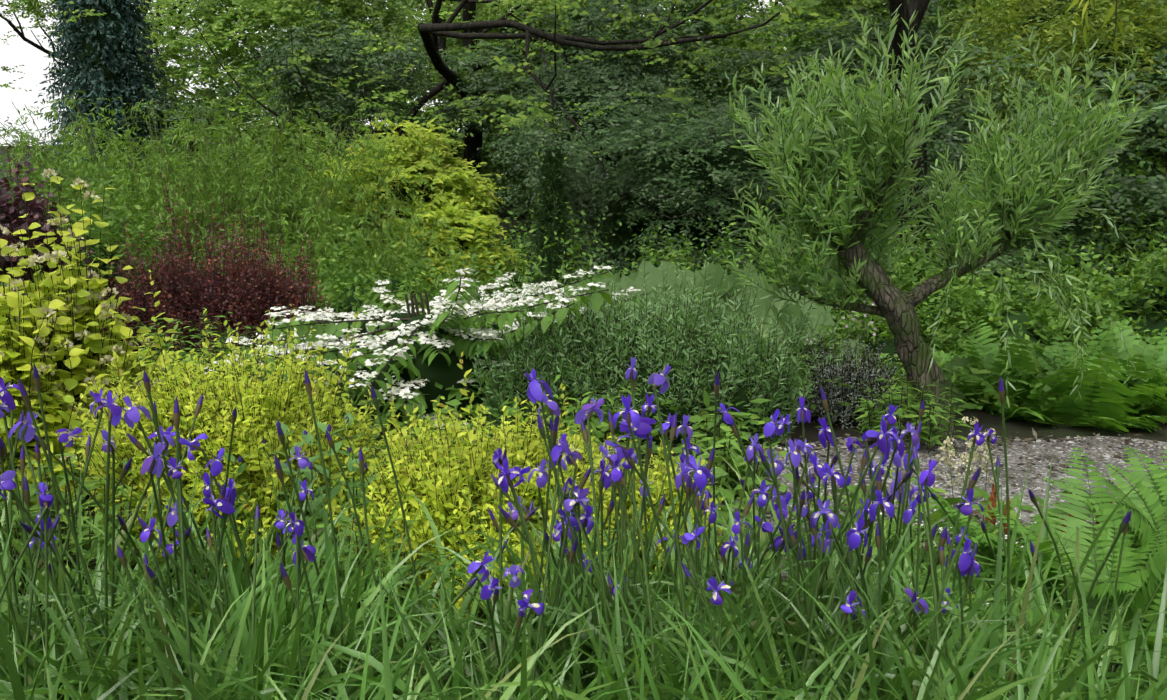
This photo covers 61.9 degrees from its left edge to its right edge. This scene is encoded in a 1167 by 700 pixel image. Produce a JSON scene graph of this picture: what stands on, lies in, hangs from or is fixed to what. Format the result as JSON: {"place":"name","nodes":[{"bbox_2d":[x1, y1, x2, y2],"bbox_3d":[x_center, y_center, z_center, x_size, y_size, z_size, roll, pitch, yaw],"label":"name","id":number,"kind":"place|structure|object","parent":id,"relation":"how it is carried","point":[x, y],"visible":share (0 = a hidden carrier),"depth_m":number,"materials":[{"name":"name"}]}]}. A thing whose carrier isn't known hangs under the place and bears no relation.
{"place":"outdoors","nodes":[
{"label":"outdoors","id":0,"kind":"place"},
{"bbox_2d":[249,331,324,383],"bbox_3d":[-2.267,0.154,7.525,0.927,0.982,2.982,-11,16,-42],"label":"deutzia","id":1,"kind":"object","parent":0,"point":[278,339],"depth_m":7.14,"materials":[{"name":"plant"}]},
{"bbox_2d":[0,0,807,145],"label":"sky","id":2,"kind":"structure","parent":0,"point":[18,52],"materials":[{"name":"white"}]},
{"bbox_2d":[0,146,1166,698],"bbox_3d":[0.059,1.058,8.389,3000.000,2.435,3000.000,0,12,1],"label":"ground","id":3,"kind":"structure","parent":0,"point":[1022,428],"depth_m":5.65,"materials":[{"name":"soil"}]},
{"bbox_2d":[0,119,96,296],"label":"smokebush leaves","id":4,"kind":"object","parent":3,"relation":"on","point":[37,205],"visible":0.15,"depth_m":8.41,"materials":[{"name":"purple plant"}]},
{"bbox_2d":[0,176,177,518],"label":"ninebark leaves","id":5,"kind":"object","parent":3,"relation":"on","point":[79,362],"visible":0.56,"depth_m":4.34,"materials":[{"name":"yellow plant"}]},
{"bbox_2d":[0,168,164,475],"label":"ninebark flower heads","id":6,"kind":"object","parent":5,"relation":"on","point":[32,260],"visible":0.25,"depth_m":4.37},
{"bbox_2d":[28,0,202,221],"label":"ivy-covered tree","id":7,"kind":"object","parent":3,"relation":"on","point":[133,20],"depth_m":24.64,"materials":[{"name":"green plant"}]},
{"bbox_2d":[0,123,328,360],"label":"dark red shrubs","id":8,"kind":"object","parent":3,"relation":"on","point":[229,275],"visible":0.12,"depth_m":8.04,"materials":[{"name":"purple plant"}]},
{"bbox_2d":[91,170,330,362],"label":"barberry leaves","id":9,"kind":"object","parent":3,"relation":"on","point":[247,283],"visible":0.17,"depth_m":7.98,"materials":[{"name":"purple plant"}]},
{"bbox_2d":[121,272,303,362],"bbox_3d":[-3.091,0.031,8.402,1.704,1.434,1.007,0,12,1],"label":"shrub","id":10,"kind":"object","parent":3,"relation":"on","point":[208,316],"visible":0.1,"depth_m":8.03,"materials":[{"name":"plant"}]},
{"bbox_2d":[0,86,468,303],"bbox_3d":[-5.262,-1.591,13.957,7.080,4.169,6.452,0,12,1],"label":"bamboo leaves","id":11,"kind":"object","parent":3,"relation":"on","point":[157,187],"visible":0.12,"depth_m":13.22,"materials":[{"name":"green plant"}]},
{"bbox_2d":[65,270,724,627],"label":"golden spiraea leaves","id":12,"kind":"object","parent":3,"relation":"on","point":[533,447],"visible":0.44,"depth_m":3.54,"materials":[{"name":"yellow plant"}]},
{"bbox_2d":[222,412,383,571],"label":"paired leaf stems","id":13,"kind":"object","parent":12,"relation":"on","point":[307,439],"visible":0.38,"depth_m":3.30,"materials":[{"name":"plant"}]},
{"bbox_2d":[238,416,367,469],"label":"flower buds","id":14,"kind":"object","parent":13,"relation":"attached to","point":[329,428],"visible":0.83,"depth_m":3.25,"materials":[{"name":"plant"}]},
{"bbox_2d":[119,406,681,625],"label":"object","id":15,"kind":"object","parent":3,"relation":"on","point":[245,475],"visible":0.04,"depth_m":3.58,"materials":[{"name":"green plant"}]},
{"bbox_2d":[296,117,528,294],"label":"golden tree leaves","id":16,"kind":"object","parent":3,"relation":"on","point":[454,206],"visible":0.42,"depth_m":14.95,"materials":[{"name":"yellow plant"}]},
{"bbox_2d":[318,311,508,425],"bbox_3d":[-0.951,0.166,6.077,1.506,0.821,1.229,0,12,1],"label":"viburnum","id":17,"kind":"object","parent":3,"relation":"on","point":[439,370],"visible":0.12,"depth_m":5.54,"materials":[{"name":"green plant"}]},
{"bbox_2d":[186,268,647,456],"bbox_3d":[-0.978,0.116,5.968,2.861,1.419,2.922,0,12,1],"label":"viburnum","id":18,"kind":"object","parent":3,"relation":"on","point":[467,347],"depth_m":5.44,"materials":[{"name":"green plant"}]},
{"bbox_2d":[197,265,640,445],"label":"white viburnum flowers","id":19,"kind":"object","parent":18,"relation":"attached to","point":[466,306],"visible":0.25,"depth_m":5.53,"materials":[{"name":"white plant"}]},
{"bbox_2d":[3,316,901,469],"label":"leafy plants","id":20,"kind":"object","parent":3,"relation":"on","point":[740,395],"visible":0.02,"depth_m":5.30,"materials":[{"name":"green plant"}]},
{"bbox_2d":[797,301,905,385],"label":"mauve shrub leaves","id":21,"kind":"object","parent":20,"relation":"on","point":[882,324],"visible":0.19,"depth_m":7.55,"materials":[{"name":"plant"}]},
{"bbox_2d":[804,295,906,377],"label":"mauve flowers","id":22,"kind":"object","parent":20,"relation":"on","point":[875,328],"visible":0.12,"depth_m":7.49,"materials":[{"name":"purple plant"}]},
{"bbox_2d":[0,0,933,275],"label":"oak trunks and limbs","id":23,"kind":"object","parent":3,"relation":"on","point":[436,32],"visible":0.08,"depth_m":20.16,"materials":[{"name":"brown plant"}]},
{"bbox_2d":[0,175,956,667],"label":"border shrub twigs","id":24,"kind":"object","parent":3,"relation":"on","point":[630,335],"visible":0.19,"depth_m":4.38,"materials":[{"name":"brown plant"}]},
{"bbox_2d":[0,308,972,644],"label":"leafy plants","id":25,"kind":"object","parent":3,"relation":"on","point":[914,416],"visible":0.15,"depth_m":4.22,"materials":[{"name":"green plant"}]},
{"bbox_2d":[11,0,993,234],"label":"tree foliage","id":26,"kind":"object","parent":3,"relation":"on","point":[228,91],"depth_m":47.48,"materials":[{"name":"green plant"}]},
{"bbox_2d":[0,0,1165,216],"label":"tree foliage","id":27,"kind":"object","parent":3,"relation":"on","point":[280,14],"visible":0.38,"depth_m":25.26,"materials":[{"name":"green plant"}]},
{"bbox_2d":[528,143,637,284],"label":"conical shrubs","id":28,"kind":"object","parent":3,"relation":"on","point":[547,172],"visible":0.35,"depth_m":15.81,"materials":[{"name":"green plant"}]},
{"bbox_2d":[0,379,1166,699],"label":"grass","id":29,"kind":"structure","parent":3,"relation":"on","point":[446,669],"depth_m":2.25,"materials":[{"name":"green plant"}]},
{"bbox_2d":[0,357,927,613],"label":"iris flowers","id":30,"kind":"object","parent":29,"relation":"on","point":[131,415],"visible":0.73,"depth_m":2.20,"materials":[{"name":"purple plant"}]},
{"bbox_2d":[0,364,993,610],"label":"iris arms","id":31,"kind":"object","parent":29,"relation":"attached to","point":[495,460],"visible":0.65,"depth_m":2.20},
{"bbox_2d":[0,368,994,612],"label":"iris signals","id":32,"kind":"object","parent":29,"relation":"on","point":[537,605],"visible":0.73,"depth_m":2.20,"materials":[{"name":"white plant"}]},
{"bbox_2d":[29,369,966,621],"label":"iris flowers","id":33,"kind":"object","parent":29,"relation":"attached to","point":[534,392],"visible":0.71,"depth_m":2.21,"materials":[{"name":"purple plant"}]},
{"bbox_2d":[0,377,996,599],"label":"iris flowers","id":34,"kind":"object","parent":29,"relation":"on","point":[644,429],"visible":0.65,"depth_m":2.21,"materials":[{"name":"purple plant"}]},
{"bbox_2d":[0,370,1128,629],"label":"iris spathes","id":35,"kind":"object","parent":29,"relation":"on","point":[510,520],"visible":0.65,"depth_m":2.21,"materials":[{"name":"green plant"}]},
{"bbox_2d":[0,364,1131,616],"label":"iris buds","id":36,"kind":"object","parent":29,"relation":"attached to","point":[492,516],"visible":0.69,"depth_m":2.21,"materials":[{"name":"purple plant"}]},
{"bbox_2d":[0,0,1166,312],"bbox_3d":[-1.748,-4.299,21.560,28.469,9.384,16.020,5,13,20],"label":"tree foliage","id":37,"kind":"object","parent":3,"relation":"on","point":[584,180],"visible":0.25,"depth_m":17.90,"materials":[{"name":"green plant"}]},
{"bbox_2d":[0,102,1166,394],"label":"background shrubs","id":38,"kind":"object","parent":3,"relation":"on","point":[982,304],"visible":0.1,"depth_m":10.28,"materials":[{"name":"green plant"}]},
{"bbox_2d":[0,348,1166,581],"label":"ground cover leaves","id":39,"kind":"object","parent":3,"relation":"on","point":[730,494],"visible":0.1,"depth_m":4.92,"materials":[{"name":"green plant"}]},
{"bbox_2d":[11,0,1166,356],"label":"shade shrub","id":40,"kind":"object","parent":3,"relation":"on","point":[1021,318],"visible":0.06,"depth_m":15.25,"materials":[{"name":"green plant"}]},
{"bbox_2d":[429,246,853,447],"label":"grey green leaves","id":41,"kind":"object","parent":3,"relation":"on","point":[680,312],"visible":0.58,"depth_m":5.28,"materials":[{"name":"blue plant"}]},
{"bbox_2d":[264,317,1166,699],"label":"fern fronds","id":42,"kind":"object","parent":3,"relation":"on","point":[1109,409],"visible":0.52,"depth_m":3.62,"materials":[{"name":"green plant"}]},
{"bbox_2d":[624,268,971,399],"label":"gunnera stalks and ribs","id":43,"kind":"object","parent":3,"relation":"on","point":[793,341],"visible":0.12,"depth_m":7.74,"materials":[{"name":"green plant"}]},
{"bbox_2d":[792,333,903,428],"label":"silver shrub leaves","id":44,"kind":"object","parent":3,"relation":"on","point":[841,392],"visible":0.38,"depth_m":5.70,"materials":[{"name":"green plant"}]},
{"bbox_2d":[718,4,1166,437],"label":"willow","id":45,"kind":"object","parent":3,"relation":"on","point":[895,133],"depth_m":5.27,"materials":[{"name":"green plant"}]},
{"bbox_2d":[728,11,1166,403],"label":"willow wands","id":46,"kind":"object","parent":3,"relation":"on","point":[1017,243],"visible":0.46,"depth_m":5.28,"materials":[{"name":"green plant"}]},
{"bbox_2d":[933,416,997,487],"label":"goatsbeard plumes","id":47,"kind":"object","parent":3,"relation":"on","point":[950,452],"visible":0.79,"depth_m":3.87,"materials":[{"name":"beige plant"}]},
{"bbox_2d":[926,0,1166,243],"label":"tree foliage","id":48,"kind":"object","parent":3,"relation":"on","point":[1060,34],"visible":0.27,"depth_m":12.98,"materials":[{"name":"green plant"}]},
{"bbox_2d":[234,418,1138,648],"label":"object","id":49,"kind":"object","parent":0,"point":[366,507],"visible":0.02,"depth_m":3.48,"materials":[{"name":"green plant"}]},
{"bbox_2d":[836,509,1088,636],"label":"small flowers","id":50,"kind":"object","parent":49,"relation":"on","point":[954,544],"depth_m":3.68,"materials":[{"name":"white plant"}]},
{"bbox_2d":[784,485,1158,648],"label":"path edge leaves","id":51,"kind":"object","parent":49,"relation":"attached to","point":[994,530],"visible":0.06,"depth_m":3.47,"materials":[{"name":"green plant"}]},
{"bbox_2d":[985,483,1113,539],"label":"fertile fronds","id":52,"kind":"object","parent":49,"relation":"on","point":[992,498],"visible":0.17,"depth_m":3.64,"materials":[{"name":"brown plant"}]},
{"bbox_2d":[576,259,1018,407],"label":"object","id":53,"kind":"object","parent":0,"point":[637,281],"visible":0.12,"depth_m":7.88,"materials":[{"name":"green plant"}]},
{"bbox_2d":[706,433,1166,584],"bbox_3d":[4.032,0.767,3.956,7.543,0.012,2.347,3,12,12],"label":"gravel path","id":54,"kind":"structure","parent":0,"point":[1018,477],"depth_m":4.84,"materials":[{"name":"grey gravel"}]},
{"bbox_2d":[710,428,1166,594],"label":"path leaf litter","id":55,"kind":"object","parent":54,"relation":"on","point":[977,512],"visible":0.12,"depth_m":4.95,"materials":[{"name":"brown plant"}]},
{"bbox_2d":[1071,0,1116,42],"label":"overhanging twig","id":56,"kind":"object","parent":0,"point":[1115,18],"visible":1,"depth_m":2.36,"materials":[{"name":"green plant"}]},
{"bbox_2d":[1065,0,1127,55],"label":"leaves","id":57,"kind":"object","parent":56,"relation":"attached to","point":[1108,16],"visible":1,"depth_m":2.40,"materials":[{"name":"green plant"}]}
]}

